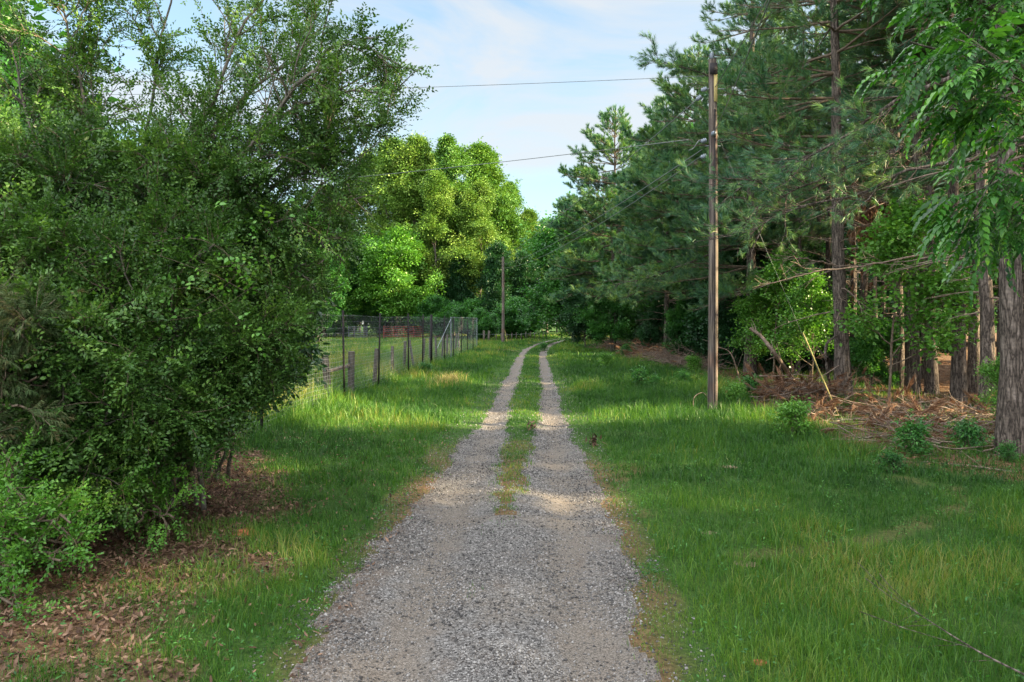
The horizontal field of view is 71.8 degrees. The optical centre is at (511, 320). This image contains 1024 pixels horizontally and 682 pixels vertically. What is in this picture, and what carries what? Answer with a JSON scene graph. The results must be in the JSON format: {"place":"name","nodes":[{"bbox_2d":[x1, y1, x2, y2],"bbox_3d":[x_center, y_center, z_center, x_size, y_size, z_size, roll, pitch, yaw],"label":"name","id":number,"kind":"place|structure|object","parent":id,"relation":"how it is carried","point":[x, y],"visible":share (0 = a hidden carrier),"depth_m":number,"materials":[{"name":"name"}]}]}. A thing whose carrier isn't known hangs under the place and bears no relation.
{"place":"outdoors","nodes":[
{"label":"outdoors","id":0,"kind":"place"},
{"bbox_2d":[230,339,725,681],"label":"gravel road","id":1,"kind":"structure","parent":0,"point":[398,635],"depth_m":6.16,"materials":[{"name":"grey gravel"}]},
{"bbox_2d":[13,0,993,323],"label":"sky","id":2,"kind":"structure","parent":0,"point":[488,43],"materials":[{"name":"blue"}]},
{"bbox_2d":[0,325,1023,681],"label":"ground","id":3,"kind":"structure","parent":0,"point":[684,653],"depth_m":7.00,"materials":[{"name":"green plant"}]},
{"bbox_2d":[0,258,94,468],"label":"juniper","id":4,"kind":"object","parent":3,"relation":"on","point":[23,308],"visible":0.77,"depth_m":6.42,"materials":[{"name":"green plant"}]},
{"bbox_2d":[0,425,114,624],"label":"shrub","id":5,"kind":"object","parent":3,"relation":"on","point":[26,514],"visible":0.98,"depth_m":6.03,"materials":[{"name":"green plant"}]},
{"bbox_2d":[0,0,159,250],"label":"broadleaf tree","id":6,"kind":"object","parent":3,"relation":"on","point":[14,84],"visible":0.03,"depth_m":13.41,"materials":[{"name":"green plant"}]},
{"bbox_2d":[0,79,254,540],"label":"holly bush","id":7,"kind":"object","parent":3,"relation":"on","point":[97,391],"visible":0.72,"depth_m":7.03,"materials":[{"name":"green plant"}]},
{"bbox_2d":[0,175,300,539],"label":"vine","id":8,"kind":"object","parent":3,"relation":"on","point":[221,286],"visible":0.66,"depth_m":7.14,"materials":[{"name":"green plant"}]},
{"bbox_2d":[82,420,256,558],"bbox_3d":[-3.936,1.769,7.714,2.182,1.421,1.750,0,0,35],"label":"shrub","id":9,"kind":"object","parent":3,"relation":"on","point":[156,486],"visible":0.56,"depth_m":7.42,"materials":[{"name":"green plant"}]},
{"bbox_2d":[0,90,346,510],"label":"holly bush","id":10,"kind":"object","parent":3,"relation":"on","point":[223,352],"visible":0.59,"depth_m":7.91,"materials":[{"name":"green plant"}]},
{"bbox_2d":[0,0,438,480],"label":"holly tree","id":11,"kind":"object","parent":3,"relation":"on","point":[324,141],"visible":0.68,"depth_m":8.54,"materials":[{"name":"green plant"}]},
{"bbox_2d":[0,421,457,681],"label":"leaf litter","id":12,"kind":"object","parent":3,"relation":"on","point":[119,674],"visible":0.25,"depth_m":6.39,"materials":[{"name":"brown plant"}]},
{"bbox_2d":[187,242,343,481],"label":"young oak","id":13,"kind":"object","parent":3,"relation":"on","point":[308,351],"visible":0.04,"depth_m":9.63,"materials":[{"name":"green plant"}]},
{"bbox_2d":[301,211,352,336],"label":"broadleaf tree","id":14,"kind":"object","parent":3,"relation":"on","point":[336,313],"visible":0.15,"depth_m":86.13,"materials":[{"name":"green plant"}]},
{"bbox_2d":[309,247,370,336],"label":"broadleaf tree","id":15,"kind":"object","parent":3,"relation":"on","point":[350,301],"visible":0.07,"depth_m":95.16,"materials":[{"name":"green plant"}]},
{"bbox_2d":[325,221,360,336],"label":"broadleaf tree","id":16,"kind":"object","parent":3,"relation":"on","point":[355,272],"visible":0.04,"depth_m":97.39,"materials":[{"name":"green plant"}]},
{"bbox_2d":[325,294,364,336],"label":"bush","id":17,"kind":"object","parent":3,"relation":"on","point":[339,330],"visible":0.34,"depth_m":95.84,"materials":[{"name":"green plant"}]},
{"bbox_2d":[234,310,475,438],"bbox_3d":[-4.228,1.187,34.024,0.155,3.025,52.113,0,0,3],"label":"wire fence","id":18,"kind":"object","parent":3,"relation":"on","point":[422,324],"visible":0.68,"depth_m":25.85,"materials":[{"name":"grey metal"}]},
{"bbox_2d":[325,149,394,333],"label":"broadleaf tree","id":19,"kind":"object","parent":3,"relation":"on","point":[357,207],"visible":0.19,"depth_m":110.34,"materials":[{"name":"green plant"}]},
{"bbox_2d":[342,226,386,335],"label":"broadleaf tree","id":20,"kind":"object","parent":3,"relation":"on","point":[362,266],"visible":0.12,"depth_m":99.82,"materials":[{"name":"green plant"}]},
{"bbox_2d":[364,292,406,335],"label":"bush","id":21,"kind":"object","parent":3,"relation":"on","point":[388,327],"visible":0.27,"depth_m":96.72,"materials":[{"name":"green plant"}]},
{"bbox_2d":[344,134,431,333],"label":"broadleaf tree","id":22,"kind":"object","parent":3,"relation":"on","point":[396,165],"visible":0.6,"depth_m":104.04,"materials":[{"name":"green plant"}]},
{"bbox_2d":[322,333,459,394],"bbox_3d":[-4.604,1.758,38.205,0.611,1.688,35.758,0,0,2],"label":"post fence","id":23,"kind":"object","parent":3,"relation":"on","point":[375,362],"visible":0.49,"depth_m":25.14,"materials":[{"name":"grey wood"}]},
{"bbox_2d":[349,223,449,335],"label":"broadleaf tree","id":24,"kind":"object","parent":3,"relation":"on","point":[389,278],"visible":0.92,"depth_m":93.97,"materials":[{"name":"green plant"}]},
{"bbox_2d":[363,130,464,289],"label":"broadleaf tree","id":25,"kind":"object","parent":3,"relation":"on","point":[418,141],"visible":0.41,"depth_m":103.47,"materials":[{"name":"green plant"}]},
{"bbox_2d":[412,293,461,336],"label":"bush","id":26,"kind":"object","parent":3,"relation":"on","point":[437,306],"visible":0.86,"depth_m":90.69,"materials":[{"name":"green plant"}]},
{"bbox_2d":[402,167,478,335],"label":"broadleaf tree","id":27,"kind":"object","parent":3,"relation":"on","point":[441,210],"visible":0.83,"depth_m":97.48,"materials":[{"name":"green plant"}]},
{"bbox_2d":[409,132,485,334],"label":"broadleaf tree","id":28,"kind":"object","parent":3,"relation":"on","point":[448,152],"visible":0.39,"depth_m":102.35,"materials":[{"name":"green plant"}]},
{"bbox_2d":[437,255,478,334],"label":"broadleaf tree","id":29,"kind":"object","parent":3,"relation":"on","point":[451,293],"visible":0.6,"depth_m":97.98,"materials":[{"name":"green plant"}]},
{"bbox_2d":[448,297,486,338],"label":"bush","id":30,"kind":"object","parent":3,"relation":"on","point":[466,309],"visible":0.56,"depth_m":85.13,"materials":[{"name":"green plant"}]},
{"bbox_2d":[447,177,516,296],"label":"broadleaf tree","id":31,"kind":"object","parent":3,"relation":"on","point":[479,197],"visible":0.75,"depth_m":99.06,"materials":[{"name":"green plant"}]},
{"bbox_2d":[464,307,499,338],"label":"bush","id":32,"kind":"object","parent":3,"relation":"on","point":[486,321],"visible":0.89,"depth_m":77.20,"materials":[{"name":"green plant"}]},
{"bbox_2d":[454,136,515,269],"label":"broadleaf tree","id":33,"kind":"object","parent":3,"relation":"on","point":[478,174],"visible":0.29,"depth_m":109.90,"materials":[{"name":"green plant"}]},
{"bbox_2d":[472,239,517,317],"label":"broadleaf tree","id":34,"kind":"object","parent":3,"relation":"on","point":[490,282],"visible":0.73,"depth_m":94.29,"materials":[{"name":"green plant"}]},
{"bbox_2d":[471,146,530,323],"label":"broadleaf tree","id":35,"kind":"object","parent":3,"relation":"on","point":[504,202],"visible":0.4,"depth_m":108.69,"materials":[{"name":"green plant"}]},
{"bbox_2d":[489,296,531,338],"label":"bush","id":36,"kind":"object","parent":3,"relation":"on","point":[511,328],"visible":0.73,"depth_m":82.50,"materials":[{"name":"green plant"}]},
{"bbox_2d":[502,180,541,293],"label":"broadleaf tree","id":37,"kind":"object","parent":3,"relation":"on","point":[524,223],"visible":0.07,"depth_m":112.12,"materials":[{"name":"green plant"}]},
{"bbox_2d":[508,248,547,335],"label":"broadleaf tree","id":38,"kind":"object","parent":3,"relation":"on","point":[526,273],"visible":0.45,"depth_m":95.04,"materials":[{"name":"green plant"}]},
{"bbox_2d":[519,205,544,297],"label":"broadleaf tree","id":39,"kind":"object","parent":3,"relation":"on","point":[528,213],"visible":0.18,"depth_m":122.53,"materials":[{"name":"green plant"}]},
{"bbox_2d":[507,191,609,341],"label":"broadleaf tree","id":40,"kind":"object","parent":3,"relation":"on","point":[546,237],"visible":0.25,"depth_m":70.67,"materials":[{"name":"green plant"}]},
{"bbox_2d":[554,275,609,347],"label":"broadleaf tree","id":41,"kind":"object","parent":3,"relation":"on","point":[572,302],"visible":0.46,"depth_m":56.99,"materials":[{"name":"green plant"}]},
{"bbox_2d":[542,103,654,351],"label":"pine tree","id":42,"kind":"object","parent":3,"relation":"on","point":[587,207],"visible":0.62,"depth_m":49.98,"materials":[{"name":"green plant"}]},
{"bbox_2d":[568,258,642,352],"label":"broadleaf tree","id":43,"kind":"object","parent":3,"relation":"on","point":[600,327],"visible":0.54,"depth_m":49.18,"materials":[{"name":"green plant"}]},
{"bbox_2d":[563,181,647,345],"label":"pine tree","id":44,"kind":"object","parent":3,"relation":"on","point":[607,254],"visible":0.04,"depth_m":58.35,"materials":[{"name":"green plant"}]},
{"bbox_2d":[608,338,680,359],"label":"brush pile","id":45,"kind":"object","parent":3,"relation":"on","point":[635,350],"visible":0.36,"depth_m":42.77,"materials":[{"name":"brown wood"}]},
{"bbox_2d":[633,294,679,349],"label":"broadleaf tree","id":46,"kind":"object","parent":3,"relation":"on","point":[653,332],"visible":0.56,"depth_m":43.55,"materials":[{"name":"green plant"}]},
{"bbox_2d":[598,94,746,349],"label":"pine tree","id":47,"kind":"object","parent":3,"relation":"on","point":[619,216],"visible":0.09,"depth_m":42.67,"materials":[{"name":"green plant"}]},
{"bbox_2d":[661,294,695,363],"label":"broadleaf tree","id":48,"kind":"object","parent":3,"relation":"on","point":[675,324],"visible":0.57,"depth_m":37.34,"materials":[{"name":"green plant"}]},
{"bbox_2d":[604,41,757,311],"bbox_3d":[9.403,-6.220,38.274,9.118,17.414,9.218,0,0,0],"label":"pine tree","id":49,"kind":"object","parent":3,"relation":"on","point":[650,204],"visible":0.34,"depth_m":37.49,"materials":[{"name":"green plant"}]},
{"bbox_2d":[633,336,731,370],"bbox_3d":[9.020,1.715,37.994,4.862,1.902,12.207,0,0,0],"label":"brush pile","id":50,"kind":"object","parent":3,"relation":"on","point":[671,358],"visible":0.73,"depth_m":36.01,"materials":[{"name":"brown wood"}]},
{"bbox_2d":[689,52,723,409],"bbox_3d":[4.944,-2.101,17.956,0.847,9.441,0.448,0,0,20],"label":"utility pole","id":51,"kind":"object","parent":3,"relation":"on","point":[712,396],"visible":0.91,"depth_m":17.90,"materials":[{"name":"brown wood"}]},
{"bbox_2d":[682,298,742,367],"bbox_3d":[11.034,0.449,35.836,5.066,4.731,4.955,0,0,1],"label":"undergrowth shrub","id":52,"kind":"object","parent":3,"relation":"on","point":[701,338],"visible":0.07,"depth_m":35.36,"materials":[{"name":"green plant"}]},
{"bbox_2d":[684,251,762,368],"bbox_3d":[11.147,-0.681,34.018,5.052,6.211,4.631,0,0,-2],"label":"undergrowth shrub","id":53,"kind":"object","parent":3,"relation":"on","point":[727,346],"visible":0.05,"depth_m":33.88,"materials":[{"name":"green plant"}]},
{"bbox_2d":[638,0,833,374],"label":"pine tree","id":54,"kind":"object","parent":3,"relation":"on","point":[685,212],"visible":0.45,"depth_m":29.37,"materials":[{"name":"green plant"}]},
{"bbox_2d":[585,231,733,309],"bbox_3d":[6.696,-2.057,28.981,7.124,3.413,2.808,0,0,-17],"label":"pine bough","id":55,"kind":"object","parent":54,"relation":"attached to","point":[653,268],"visible":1,"depth_m":28.91,"materials":[{"name":"green plant"}]},
{"bbox_2d":[629,30,750,88],"bbox_3d":[7.399,-10.289,28.865,5.581,2.354,1.730,0,0,-14],"label":"pine bough","id":56,"kind":"object","parent":54,"relation":"attached to","point":[680,66],"visible":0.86,"depth_m":28.69,"materials":[{"name":"green plant"}]},
{"bbox_2d":[701,276,770,362],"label":"broadleaf tree","id":57,"kind":"object","parent":3,"relation":"on","point":[728,332],"visible":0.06,"depth_m":32.00,"materials":[{"name":"green plant"}]},
{"bbox_2d":[669,0,831,304],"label":"pine tree","id":58,"kind":"object","parent":3,"relation":"on","point":[730,42],"visible":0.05,"depth_m":34.65,"materials":[{"name":"green plant"}]},
{"bbox_2d":[720,288,781,372],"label":"sapling","id":59,"kind":"object","parent":3,"relation":"on","point":[753,302],"visible":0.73,"depth_m":28.16,"materials":[{"name":"green plant"}]},
{"bbox_2d":[685,206,831,369],"bbox_3d":[11.501,-1.560,32.924,6.471,7.956,5.932,0,0,39],"label":"undergrowth shrub","id":60,"kind":"object","parent":3,"relation":"on","point":[760,255],"visible":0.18,"depth_m":32.16,"materials":[{"name":"green plant"}]},
{"bbox_2d":[749,322,794,379],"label":"leaning dead tree","id":61,"kind":"object","parent":3,"relation":"on","point":[770,347],"visible":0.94,"depth_m":22.57,"materials":[{"name":"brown wood"}]},
{"bbox_2d":[730,245,832,379],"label":"sapling","id":62,"kind":"object","parent":3,"relation":"on","point":[775,291],"visible":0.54,"depth_m":26.99,"materials":[{"name":"green plant"}]},
{"bbox_2d":[760,394,817,437],"bbox_3d":[5.633,1.933,14.138,0.899,0.947,1.022,0,0,-45],"label":"bush","id":63,"kind":"object","parent":3,"relation":"on","point":[794,413],"visible":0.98,"depth_m":14.03,"materials":[{"name":"green plant"}]},
{"bbox_2d":[722,269,857,373],"bbox_3d":[12.330,0.152,31.514,5.758,5.377,5.631,0,0,30],"label":"undergrowth shrub","id":64,"kind":"object","parent":3,"relation":"on","point":[763,362],"visible":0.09,"depth_m":30.72,"materials":[{"name":"green plant"}]},
{"bbox_2d":[734,9,854,376],"bbox_3d":[11.360,-5.016,28.525,4.845,14.919,4.413,0,0,34],"label":"pine tree","id":65,"kind":"object","parent":3,"relation":"on","point":[797,364],"visible":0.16,"depth_m":28.41,"materials":[{"name":"green plant"}]},
{"bbox_2d":[725,354,881,407],"bbox_3d":[8.558,1.819,20.602,4.196,1.910,3.496,0,0,34],"label":"brush pile","id":66,"kind":"object","parent":3,"relation":"on","point":[766,390],"visible":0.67,"depth_m":20.21,"materials":[{"name":"brown wood"}]},
{"bbox_2d":[777,273,833,373],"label":"broadleaf tree","id":67,"kind":"object","parent":3,"relation":"on","point":[818,352],"visible":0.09,"depth_m":29.69,"materials":[{"name":"green plant"}]},
{"bbox_2d":[755,265,858,375],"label":"sapling","id":68,"kind":"object","parent":3,"relation":"on","point":[799,296],"visible":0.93,"depth_m":24.29,"materials":[{"name":"green plant"}]},
{"bbox_2d":[762,5,871,367],"bbox_3d":[14.879,-7.208,34.221,6.321,19.464,5.758,0,0,-42],"label":"pine tree","id":69,"kind":"object","parent":3,"relation":"on","point":[809,123],"visible":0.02,"depth_m":33.81,"materials":[{"name":"green plant"}]},
{"bbox_2d":[762,3,886,372],"bbox_3d":[13.838,-7.723,30.811,6.045,20.436,6.636,0,0,41],"label":"pine tree","id":70,"kind":"object","parent":3,"relation":"on","point":[807,131],"visible":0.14,"depth_m":31.03,"materials":[{"name":"green plant"}]},
{"bbox_2d":[758,370,891,404],"bbox_3d":[8.822,2.073,20.233,3.504,1.261,3.220,0,0,-23],"label":"brush pile","id":71,"kind":"object","parent":3,"relation":"on","point":[816,388],"visible":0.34,"depth_m":20.05,"materials":[{"name":"brown wood"}]},
{"bbox_2d":[685,0,972,399],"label":"pine tree","id":72,"kind":"object","parent":3,"relation":"on","point":[793,61],"visible":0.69,"depth_m":21.00,"materials":[{"name":"green plant"}]},
{"bbox_2d":[803,10,909,369],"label":"pine tree","id":73,"kind":"object","parent":3,"relation":"on","point":[852,282],"visible":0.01,"depth_m":34.25,"materials":[{"name":"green plant"}]},
{"bbox_2d":[800,10,922,377],"bbox_3d":[14.739,-7.334,28.966,5.666,19.626,6.252,0,0,-5],"label":"pine tree","id":74,"kind":"object","parent":3,"relation":"on","point":[862,285],"visible":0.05,"depth_m":28.89,"materials":[{"name":"green plant"}]},
{"bbox_2d":[704,357,1023,479],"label":"pine straw","id":75,"kind":"object","parent":3,"relation":"on","point":[940,387],"visible":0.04,"depth_m":20.66,"materials":[{"name":"brown plant"}]},
{"bbox_2d":[849,317,903,389],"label":"sapling","id":76,"kind":"object","parent":3,"relation":"on","point":[863,353],"visible":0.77,"depth_m":22.54,"materials":[{"name":"green plant"}]},
{"bbox_2d":[774,373,995,429],"bbox_3d":[9.617,1.953,17.180,6.079,1.592,4.116,0,0,0],"label":"brush pile","id":77,"kind":"object","parent":3,"relation":"on","point":[841,409],"visible":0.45,"depth_m":16.93,"materials":[{"name":"brown wood"}]},
{"bbox_2d":[815,0,956,387],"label":"pine tree","id":78,"kind":"object","parent":3,"relation":"on","point":[898,367],"visible":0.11,"depth_m":24.32,"materials":[{"name":"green plant"}]},
{"bbox_2d":[830,108,923,360],"bbox_3d":[13.596,-2.993,26.515,3.348,9.970,2.672,0,0,0],"label":"dead bough","id":79,"kind":"object","parent":78,"relation":"hanging from","point":[869,214],"visible":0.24,"depth_m":26.39,"materials":[{"name":"plant"}]},
{"bbox_2d":[868,446,908,473],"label":"plant","id":80,"kind":"object","parent":3,"relation":"on","point":[892,458],"visible":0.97,"depth_m":10.91,"materials":[{"name":"green plant"}]},
{"bbox_2d":[812,11,969,328],"bbox_3d":[13.309,-5.772,24.790,4.885,16.513,5.362,0,0,-45],"label":"pine tree","id":81,"kind":"object","parent":3,"relation":"on","point":[882,117],"visible":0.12,"depth_m":24.62,"materials":[{"name":"green plant"}]},
{"bbox_2d":[815,186,998,401],"bbox_3d":[11.103,-0.721,19.314,3.453,6.303,4.843,0,0,-28],"label":"sapling","id":82,"kind":"object","parent":3,"relation":"on","point":[899,224],"visible":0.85,"depth_m":19.17,"materials":[{"name":"green plant"}]},
{"bbox_2d":[840,1,987,393],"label":"pine tree","id":83,"kind":"object","parent":3,"relation":"on","point":[931,379],"visible":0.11,"depth_m":22.44,"materials":[{"name":"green plant"}]},
{"bbox_2d":[888,414,940,457],"bbox_3d":[6.865,2.046,12.227,0.941,0.928,0.901,0,0,-27],"label":"plant","id":84,"kind":"object","parent":3,"relation":"on","point":[912,434],"visible":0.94,"depth_m":12.11,"materials":[{"name":"green plant"}]},
{"bbox_2d":[814,0,1021,392],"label":"pine tree","id":85,"kind":"object","parent":3,"relation":"on","point":[909,370],"visible":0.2,"depth_m":22.40,"materials":[{"name":"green plant"}]},
{"bbox_2d":[844,387,996,439],"bbox_3d":[9.816,2.037,14.842,5.742,1.286,3.796,0,0,0],"label":"brush pile","id":86,"kind":"object","parent":3,"relation":"on","point":[899,415],"visible":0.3,"depth_m":15.12,"materials":[{"name":"brown wood"}]},
{"bbox_2d":[820,400,1022,457],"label":"brush pile","id":87,"kind":"object","parent":3,"relation":"on","point":[934,436],"visible":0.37,"depth_m":13.19,"materials":[{"name":"brown wood"}]},
{"bbox_2d":[857,89,995,378],"bbox_3d":[16.558,-5.234,28.314,5.005,15.411,4.559,0,0,-3],"label":"pine tree","id":88,"kind":"object","parent":3,"relation":"on","point":[922,285],"visible":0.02,"depth_m":28.09,"materials":[{"name":"green plant"}]},
{"bbox_2d":[888,262,969,354],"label":"broadleaf tree","id":89,"kind":"object","parent":3,"relation":"on","point":[939,343],"visible":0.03,"depth_m":39.23,"materials":[{"name":"green plant"}]},
{"bbox_2d":[870,0,997,402],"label":"pine tree","id":90,"kind":"object","parent":3,"relation":"on","point":[958,379],"visible":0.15,"depth_m":19.67,"materials":[{"name":"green plant"}]},
{"bbox_2d":[850,0,1023,307],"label":"walnut tree","id":91,"kind":"object","parent":3,"relation":"on","point":[994,52],"visible":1,"depth_m":5.30,"materials":[{"name":"green plant"}]},
{"bbox_2d":[857,562,1023,674],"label":"bare branch","id":92,"kind":"object","parent":3,"relation":"on","point":[995,660],"visible":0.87,"depth_m":5.02,"materials":[{"name":"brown wood"}]},
{"bbox_2d":[879,6,1023,456],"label":"pine tree","id":93,"kind":"object","parent":3,"relation":"on","point":[1009,422],"visible":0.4,"depth_m":12.23,"materials":[{"name":"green plant"}]},
{"bbox_2d":[675,37,985,224],"bbox_3d":[6.059,-3.540,13.612,5.640,3.425,2.608,0,0,0],"label":"pine bough","id":94,"kind":"object","parent":93,"relation":"attached to","point":[855,109],"visible":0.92,"depth_m":13.50,"materials":[{"name":"green plant"}]},
{"bbox_2d":[724,102,940,253],"bbox_3d":[6.425,-2.724,13.235,5.004,2.992,2.365,0,0,22],"label":"pine bough","id":95,"kind":"object","parent":93,"relation":"attached to","point":[881,155],"visible":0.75,"depth_m":13.37,"materials":[{"name":"green plant"}]},
{"bbox_2d":[684,131,996,268],"bbox_3d":[6.194,-2.280,13.582,5.651,2.710,2.142,0,0,12],"label":"pine bough","id":96,"kind":"object","parent":93,"relation":"attached to","point":[856,207],"visible":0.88,"depth_m":13.46,"materials":[{"name":"green plant"}]},
{"bbox_2d":[888,0,1023,414],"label":"pine tree","id":97,"kind":"object","parent":3,"relation":"on","point":[987,324],"visible":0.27,"depth_m":17.12,"materials":[{"name":"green plant"}]},
{"bbox_2d":[754,247,963,291],"bbox_3d":[9.206,-1.304,17.984,7.332,1.379,1.130,0,0,-18],"label":"pine bough","id":98,"kind":"object","parent":97,"relation":"attached to","point":[854,265],"visible":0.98,"depth_m":17.60,"materials":[{"name":"green plant"}]},
{"bbox_2d":[905,12,1023,389],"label":"pine tree","id":99,"kind":"object","parent":3,"relation":"on","point":[998,337],"visible":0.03,"depth_m":20.47,"materials":[{"name":"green plant"}]},
{"bbox_2d":[906,8,1023,393],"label":"pine tree","id":100,"kind":"object","parent":3,"relation":"on","point":[972,360],"visible":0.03,"depth_m":22.39,"materials":[{"name":"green plant"}]},
{"bbox_2d":[943,412,995,453],"bbox_3d":[8.217,2.087,12.685,0.808,0.831,0.843,0,0,24],"label":"plant","id":101,"kind":"object","parent":3,"relation":"on","point":[970,435],"visible":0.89,"depth_m":12.58,"materials":[{"name":"green plant"}]},
{"bbox_2d":[969,353,999,420],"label":"sapling","id":102,"kind":"object","parent":3,"relation":"on","point":[989,373],"visible":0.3,"depth_m":14.60,"materials":[{"name":"green plant"}]},
{"bbox_2d":[994,439,1019,462],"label":"plant","id":103,"kind":"object","parent":3,"relation":"on","point":[1006,450],"visible":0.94,"depth_m":11.76,"materials":[{"name":"green plant"}]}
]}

